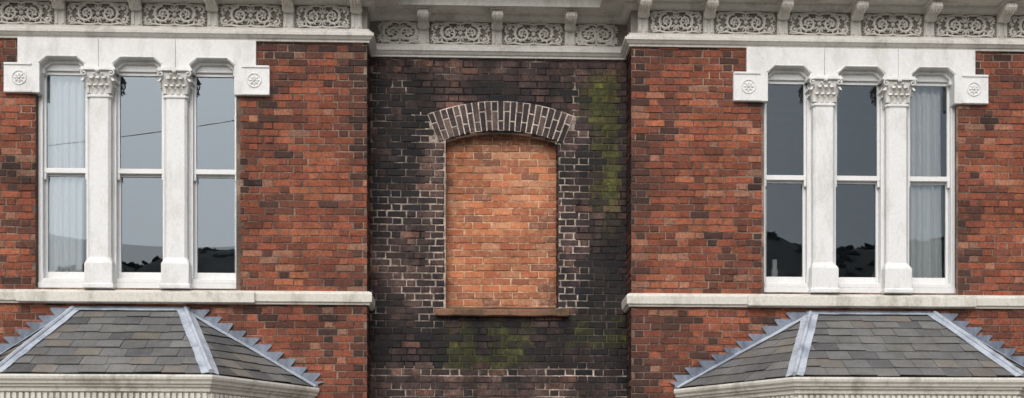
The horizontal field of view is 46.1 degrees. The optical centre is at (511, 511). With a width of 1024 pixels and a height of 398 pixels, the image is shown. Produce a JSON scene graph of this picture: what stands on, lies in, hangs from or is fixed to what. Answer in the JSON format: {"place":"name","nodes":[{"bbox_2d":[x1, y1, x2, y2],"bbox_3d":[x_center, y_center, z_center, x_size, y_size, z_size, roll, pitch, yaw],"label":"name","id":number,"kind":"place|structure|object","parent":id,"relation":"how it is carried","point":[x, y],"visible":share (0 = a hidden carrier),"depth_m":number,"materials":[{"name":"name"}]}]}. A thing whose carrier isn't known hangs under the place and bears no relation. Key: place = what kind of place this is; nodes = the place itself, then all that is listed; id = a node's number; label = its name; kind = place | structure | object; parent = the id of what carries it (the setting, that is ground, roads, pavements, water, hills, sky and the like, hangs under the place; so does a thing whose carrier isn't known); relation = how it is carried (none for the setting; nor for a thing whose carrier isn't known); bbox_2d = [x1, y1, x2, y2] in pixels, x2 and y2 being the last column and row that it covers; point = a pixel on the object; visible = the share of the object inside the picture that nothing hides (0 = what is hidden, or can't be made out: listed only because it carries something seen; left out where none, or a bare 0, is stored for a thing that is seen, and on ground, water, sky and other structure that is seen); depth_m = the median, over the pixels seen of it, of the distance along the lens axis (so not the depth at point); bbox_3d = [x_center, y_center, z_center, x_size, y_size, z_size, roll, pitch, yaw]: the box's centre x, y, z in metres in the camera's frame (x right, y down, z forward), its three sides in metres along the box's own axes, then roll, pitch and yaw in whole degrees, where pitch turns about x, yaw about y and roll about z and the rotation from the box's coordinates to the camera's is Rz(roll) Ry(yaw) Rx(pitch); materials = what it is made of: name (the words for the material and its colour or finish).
{"place":"outdoors","nodes":[
{"label":"outdoors","id":0,"kind":"place"},
{"bbox_2d":[36,94,955,307],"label":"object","id":1,"kind":"object","parent":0,"point":[558,198],"visible":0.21,"depth_m":13.85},
{"bbox_2d":[16,291,255,303],"bbox_3d":[-4.304,-2.489,13.846,2.700,0.178,0.205,0,0,-2],"label":"window sill","id":2,"kind":"structure","parent":1,"relation":"attached to","point":[135,297],"depth_m":13.75,"materials":[{"name":"white stone"}]},
{"bbox_2d":[4,37,269,96],"bbox_3d":[-4.306,-5.114,13.899,3.020,0.629,0.219,0,0,-2],"label":"window lintel","id":3,"kind":"structure","parent":1,"relation":"attached to","point":[41,55],"depth_m":13.81,"materials":[{"name":"white stone"}]},
{"bbox_2d":[4,62,268,94],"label":"lintel rosettes","id":4,"kind":"object","parent":3,"relation":"attached to","point":[19,76],"visible":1,"depth_m":13.83,"materials":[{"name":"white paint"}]},
{"bbox_2d":[79,66,196,288],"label":"window pilasters","id":5,"kind":"object","parent":1,"relation":"attached to","point":[100,269],"depth_m":13.81,"materials":[{"name":"white stone"}]},
{"bbox_2d":[38,64,235,288],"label":"sash frames","id":6,"kind":"structure","parent":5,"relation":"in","point":[46,278],"depth_m":13.94,"materials":[{"name":"white paint"}]},
{"bbox_2d":[80,69,195,97],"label":"pilaster capitals","id":7,"kind":"object","parent":5,"relation":"attached to","point":[106,85],"visible":1,"depth_m":13.78,"materials":[{"name":"white stone"}]},
{"bbox_2d":[48,76,235,272],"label":"net curtains","id":8,"kind":"object","parent":1,"relation":"attached to","point":[66,150],"visible":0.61,"depth_m":14.05,"materials":[{"name":"white fabric"}]},
{"bbox_2d":[83,76,234,272],"bbox_3d":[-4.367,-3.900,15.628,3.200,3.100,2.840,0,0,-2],"label":"window panes","id":9,"kind":"structure","parent":1,"relation":"attached to","point":[142,198],"depth_m":17.02,"materials":[{"name":"grey glass"}]},
{"bbox_2d":[0,374,318,397],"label":"bay gutter cornice","id":10,"kind":"structure","parent":1,"relation":"attached to","point":[129,383],"depth_m":12.57,"materials":[{"name":"beige stone"}]},
{"bbox_2d":[0,392,248,397],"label":"bay dentils","id":11,"kind":"object","parent":10,"relation":"attached to","point":[82,395],"visible":1,"depth_m":12.59,"materials":[{"name":"beige stone"}]},
{"bbox_2d":[0,315,311,386],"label":"bay roof boarding","id":12,"kind":"object","parent":10,"relation":"on","point":[145,373],"visible":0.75,"depth_m":12.58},
{"bbox_2d":[0,310,311,385],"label":"bay roof slates","id":13,"kind":"object","parent":12,"relation":"on","point":[76,342],"visible":0.91,"depth_m":13.16,"materials":[{"name":"grey stone"}]},
{"bbox_2d":[0,306,315,386],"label":"bay roof lead","id":14,"kind":"object","parent":13,"relation":"on","point":[199,346],"visible":1,"depth_m":13.35,"materials":[{"name":"grey metal"}]},
{"bbox_2d":[370,57,626,397],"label":"recess brickwork","id":15,"kind":"object","parent":1,"relation":"attached to","point":[425,364],"visible":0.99,"depth_m":14.41,"materials":[{"name":"brick"}]},
{"bbox_2d":[427,101,573,143],"bbox_3d":[-0.136,-4.673,14.479,1.754,0.497,0.152,0,0,-2],"label":"arch mortar","id":16,"kind":"object","parent":1,"relation":"attached to","point":[498,120],"visible":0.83,"depth_m":14.41,"materials":[{"name":"grey concrete"}]},
{"bbox_2d":[428,101,571,143],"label":"arch voussoirs","id":17,"kind":"object","parent":16,"relation":"attached to","point":[500,112],"visible":1,"depth_m":14.39,"materials":[{"name":"brick"}]},
{"bbox_2d":[446,134,556,307],"bbox_3d":[-0.139,-3.534,14.550,1.405,2.230,0.024,0,0,-2],"label":"niche infill brickwork","id":18,"kind":"object","parent":1,"relation":"attached to","point":[475,232],"visible":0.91,"depth_m":14.54,"materials":[{"name":"orange brick"}]},
{"bbox_2d":[435,307,569,316],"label":"niche sill","id":19,"kind":"structure","parent":1,"relation":"attached to","point":[474,311],"depth_m":14.34,"materials":[{"name":"stone"}]},
{"bbox_2d":[0,38,1023,397],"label":"wing brickwork","id":20,"kind":"object","parent":1,"relation":"attached to","point":[254,228],"visible":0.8,"depth_m":14.05,"materials":[{"name":"red brick"}]},
{"bbox_2d":[733,47,987,107],"bbox_3d":[4.093,-5.114,14.194,3.020,0.629,0.219,0,0,-2],"label":"window lintel","id":21,"kind":"structure","parent":20,"relation":"attached to","point":[951,67],"depth_m":14.10,"materials":[{"name":"white stone"}]},
{"bbox_2d":[734,71,988,103],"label":"lintel rosettes","id":22,"kind":"object","parent":21,"relation":"attached to","point":[748,85],"visible":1,"depth_m":14.04,"materials":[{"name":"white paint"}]},
{"bbox_2d":[747,295,976,307],"bbox_3d":[4.095,-2.489,14.140,2.700,0.178,0.205,0,0,-2],"label":"window sill","id":23,"kind":"structure","parent":20,"relation":"attached to","point":[861,301],"depth_m":14.04,"materials":[{"name":"white stone"}]},
{"bbox_2d":[0,38,1023,397],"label":"mortar joints","id":24,"kind":"object","parent":1,"relation":"attached to","point":[240,184],"visible":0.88,"depth_m":14.19,"materials":[{"name":"grey concrete"}]},
{"bbox_2d":[0,0,1023,59],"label":"cornice mouldings","id":25,"kind":"object","parent":1,"relation":"attached to","point":[611,12],"visible":0.94,"depth_m":14.06,"materials":[{"name":"grey stone"}]},
{"bbox_2d":[0,0,53,23],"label":"carved frieze panel","id":26,"kind":"object","parent":25,"relation":"attached to","point":[49,18],"visible":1,"depth_m":13.77,"materials":[{"name":"stone"}]},
{"bbox_2d":[67,2,129,24],"bbox_3d":[-4.749,-5.721,13.807,0.726,0.274,0.050,0,0,-2],"label":"carved frieze panel","id":27,"kind":"object","parent":25,"relation":"attached to","point":[115,6],"visible":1,"depth_m":13.80,"materials":[{"name":"stone"}]},
{"bbox_2d":[143,3,206,26],"bbox_3d":[-3.882,-5.721,13.838,0.729,0.274,0.050,0,0,-2],"label":"carved frieze panel","id":28,"kind":"object","parent":25,"relation":"attached to","point":[200,22],"visible":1,"depth_m":13.83,"materials":[{"name":"stone"}]},
{"bbox_2d":[219,4,281,27],"bbox_3d":[-3.014,-5.721,13.868,0.726,0.274,0.050,0,0,-2],"label":"carved frieze panel","id":29,"kind":"object","parent":25,"relation":"attached to","point":[251,11],"visible":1,"depth_m":13.86,"materials":[{"name":"stone"}]},
{"bbox_2d":[295,5,349,28],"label":"carved frieze panel","id":30,"kind":"object","parent":25,"relation":"attached to","point":[300,9],"visible":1,"depth_m":13.89,"materials":[{"name":"stone"}]},
{"bbox_2d":[376,21,422,43],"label":"carved frieze panel","id":31,"kind":"object","parent":25,"relation":"attached to","point":[383,37],"visible":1,"depth_m":14.34,"materials":[{"name":"stone"}]},
{"bbox_2d":[430,22,490,44],"bbox_3d":[-0.616,-5.721,14.372,0.735,0.274,0.050,0,0,-2],"label":"carved frieze panel","id":32,"kind":"object","parent":25,"relation":"attached to","point":[442,33],"visible":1,"depth_m":14.36,"materials":[{"name":"stone"}]},
{"bbox_2d":[503,23,563,45],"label":"carved frieze panel","id":33,"kind":"object","parent":25,"relation":"attached to","point":[558,27],"visible":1,"depth_m":14.39,"materials":[{"name":"stone"}]},
{"bbox_2d":[574,24,618,45],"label":"carved frieze panel","id":34,"kind":"object","parent":25,"relation":"attached to","point":[596,39],"visible":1,"depth_m":14.42,"materials":[{"name":"stone"}]},
{"bbox_2d":[650,10,701,33],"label":"carved frieze panel","id":35,"kind":"object","parent":25,"relation":"attached to","point":[697,14],"visible":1,"depth_m":14.03,"materials":[{"name":"stone"}]},
{"bbox_2d":[715,11,775,34],"bbox_3d":[2.732,-5.721,14.069,0.726,0.274,0.050,0,0,-2],"label":"carved frieze panel","id":36,"kind":"object","parent":25,"relation":"attached to","point":[770,30],"visible":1,"depth_m":14.06,"materials":[{"name":"stone"}]},
{"bbox_2d":[789,12,849,35],"bbox_3d":[3.604,-5.721,14.100,0.729,0.274,0.050,0,0,-2],"label":"carved frieze panel","id":37,"kind":"object","parent":25,"relation":"attached to","point":[844,30],"visible":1,"depth_m":14.09,"materials":[{"name":"stone"}]},
{"bbox_2d":[862,13,922,36],"bbox_3d":[4.475,-5.721,14.130,0.726,0.274,0.050,0,0,-2],"label":"carved frieze panel","id":38,"kind":"object","parent":25,"relation":"attached to","point":[867,17],"visible":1,"depth_m":14.12,"materials":[{"name":"stone"}]},
{"bbox_2d":[935,14,995,37],"bbox_3d":[5.343,-5.721,14.161,0.729,0.274,0.050,0,0,-2],"label":"carved frieze panel","id":39,"kind":"object","parent":25,"relation":"attached to","point":[965,32],"visible":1,"depth_m":14.15,"materials":[{"name":"stone"}]},
{"bbox_2d":[1008,16,1023,37],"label":"carved frieze panel","id":40,"kind":"object","parent":25,"relation":"attached to","point":[1012,34],"visible":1,"depth_m":14.18,"materials":[{"name":"stone"}]},
{"bbox_2d":[0,289,1023,312],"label":"string course","id":41,"kind":"object","parent":1,"relation":"attached to","point":[630,300],"visible":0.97,"depth_m":13.99,"materials":[{"name":"white stone"}]},
{"bbox_2d":[766,87,941,277],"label":"net curtains","id":42,"kind":"object","parent":1,"relation":"attached to","point":[925,252],"visible":0.52,"depth_m":14.41,"materials":[{"name":"white fabric"}]},
{"bbox_2d":[766,85,945,277],"bbox_3d":[4.032,-3.900,15.922,3.200,3.100,2.840,0,0,-2],"label":"room interior","id":43,"kind":"object","parent":1,"relation":"attached to","point":[855,204],"visible":0.08,"depth_m":17.34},
{"bbox_2d":[803,75,916,293],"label":"window pilasters","id":44,"kind":"object","parent":1,"relation":"attached to","point":[896,274],"depth_m":14.10,"materials":[{"name":"white stone"}]},
{"bbox_2d":[804,78,915,105],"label":"pilaster capitals","id":45,"kind":"object","parent":44,"relation":"attached to","point":[828,94],"visible":1,"depth_m":14.08,"materials":[{"name":"white stone"}]},
{"bbox_2d":[764,73,955,292],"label":"sash frames","id":46,"kind":"structure","parent":1,"relation":"in","point":[946,284],"depth_m":14.25,"materials":[{"name":"white paint"}]},
{"bbox_2d":[0,1,1023,46],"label":"frieze ground","id":47,"kind":"structure","parent":0,"point":[631,26],"depth_m":14.09,"materials":[{"name":"stone"}]},
{"bbox_2d":[54,2,1006,45],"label":"brackets","id":48,"kind":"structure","parent":47,"relation":"attached to","point":[356,23],"depth_m":14.06,"materials":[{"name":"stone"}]},
{"bbox_2d":[50,0,1019,31],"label":"cornice brackets","id":49,"kind":"object","parent":47,"relation":"attached to","point":[1006,8],"visible":1,"depth_m":13.95,"materials":[{"name":"grey stone"}]},
{"bbox_2d":[674,377,1023,397],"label":"bay gutter cornice","id":50,"kind":"structure","parent":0,"point":[902,386],"depth_m":12.86,"materials":[{"name":"beige stone"}]},
{"bbox_2d":[681,319,1023,387],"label":"bay roof boarding","id":51,"kind":"object","parent":50,"relation":"on","point":[862,376],"visible":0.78,"depth_m":12.88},
{"bbox_2d":[679,315,1023,387],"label":"bay roof slates","id":52,"kind":"object","parent":51,"relation":"on","point":[886,345],"visible":0.84,"depth_m":13.44,"materials":[{"name":"grey stone"}]},
{"bbox_2d":[676,310,1023,387],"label":"bay roof lead","id":53,"kind":"object","parent":52,"relation":"on","point":[800,353],"visible":1,"depth_m":13.63,"materials":[{"name":"grey metal"}]},
{"bbox_2d":[768,395,1023,397],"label":"bay dentils","id":54,"kind":"object","parent":50,"relation":"attached to","point":[852,396],"visible":1,"depth_m":12.88,"materials":[{"name":"beige stone"}]},
{"bbox_3d":[-4.313,-0.165,13.387,3.890,1.911,1.397,0,0,-2],"label":"bay","id":55,"kind":"object","parent":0,"visible":0},
{"bbox_2d":[0,306,323,387],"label":"stepped flashing","id":56,"kind":"object","parent":55,"relation":"attached to","point":[202,314],"visible":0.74,"depth_m":13.85,"materials":[{"name":"grey metal"}]},
{"bbox_3d":[4.209,-0.165,13.691,4.310,1.911,1.409,0,0,-2],"label":"bay","id":57,"kind":"object","parent":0,"visible":0},
{"bbox_2d":[670,311,1023,388],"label":"stepped flashing","id":58,"kind":"object","parent":57,"relation":"attached to","point":[781,324],"visible":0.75,"depth_m":14.09,"materials":[{"name":"grey metal"}]}
]}

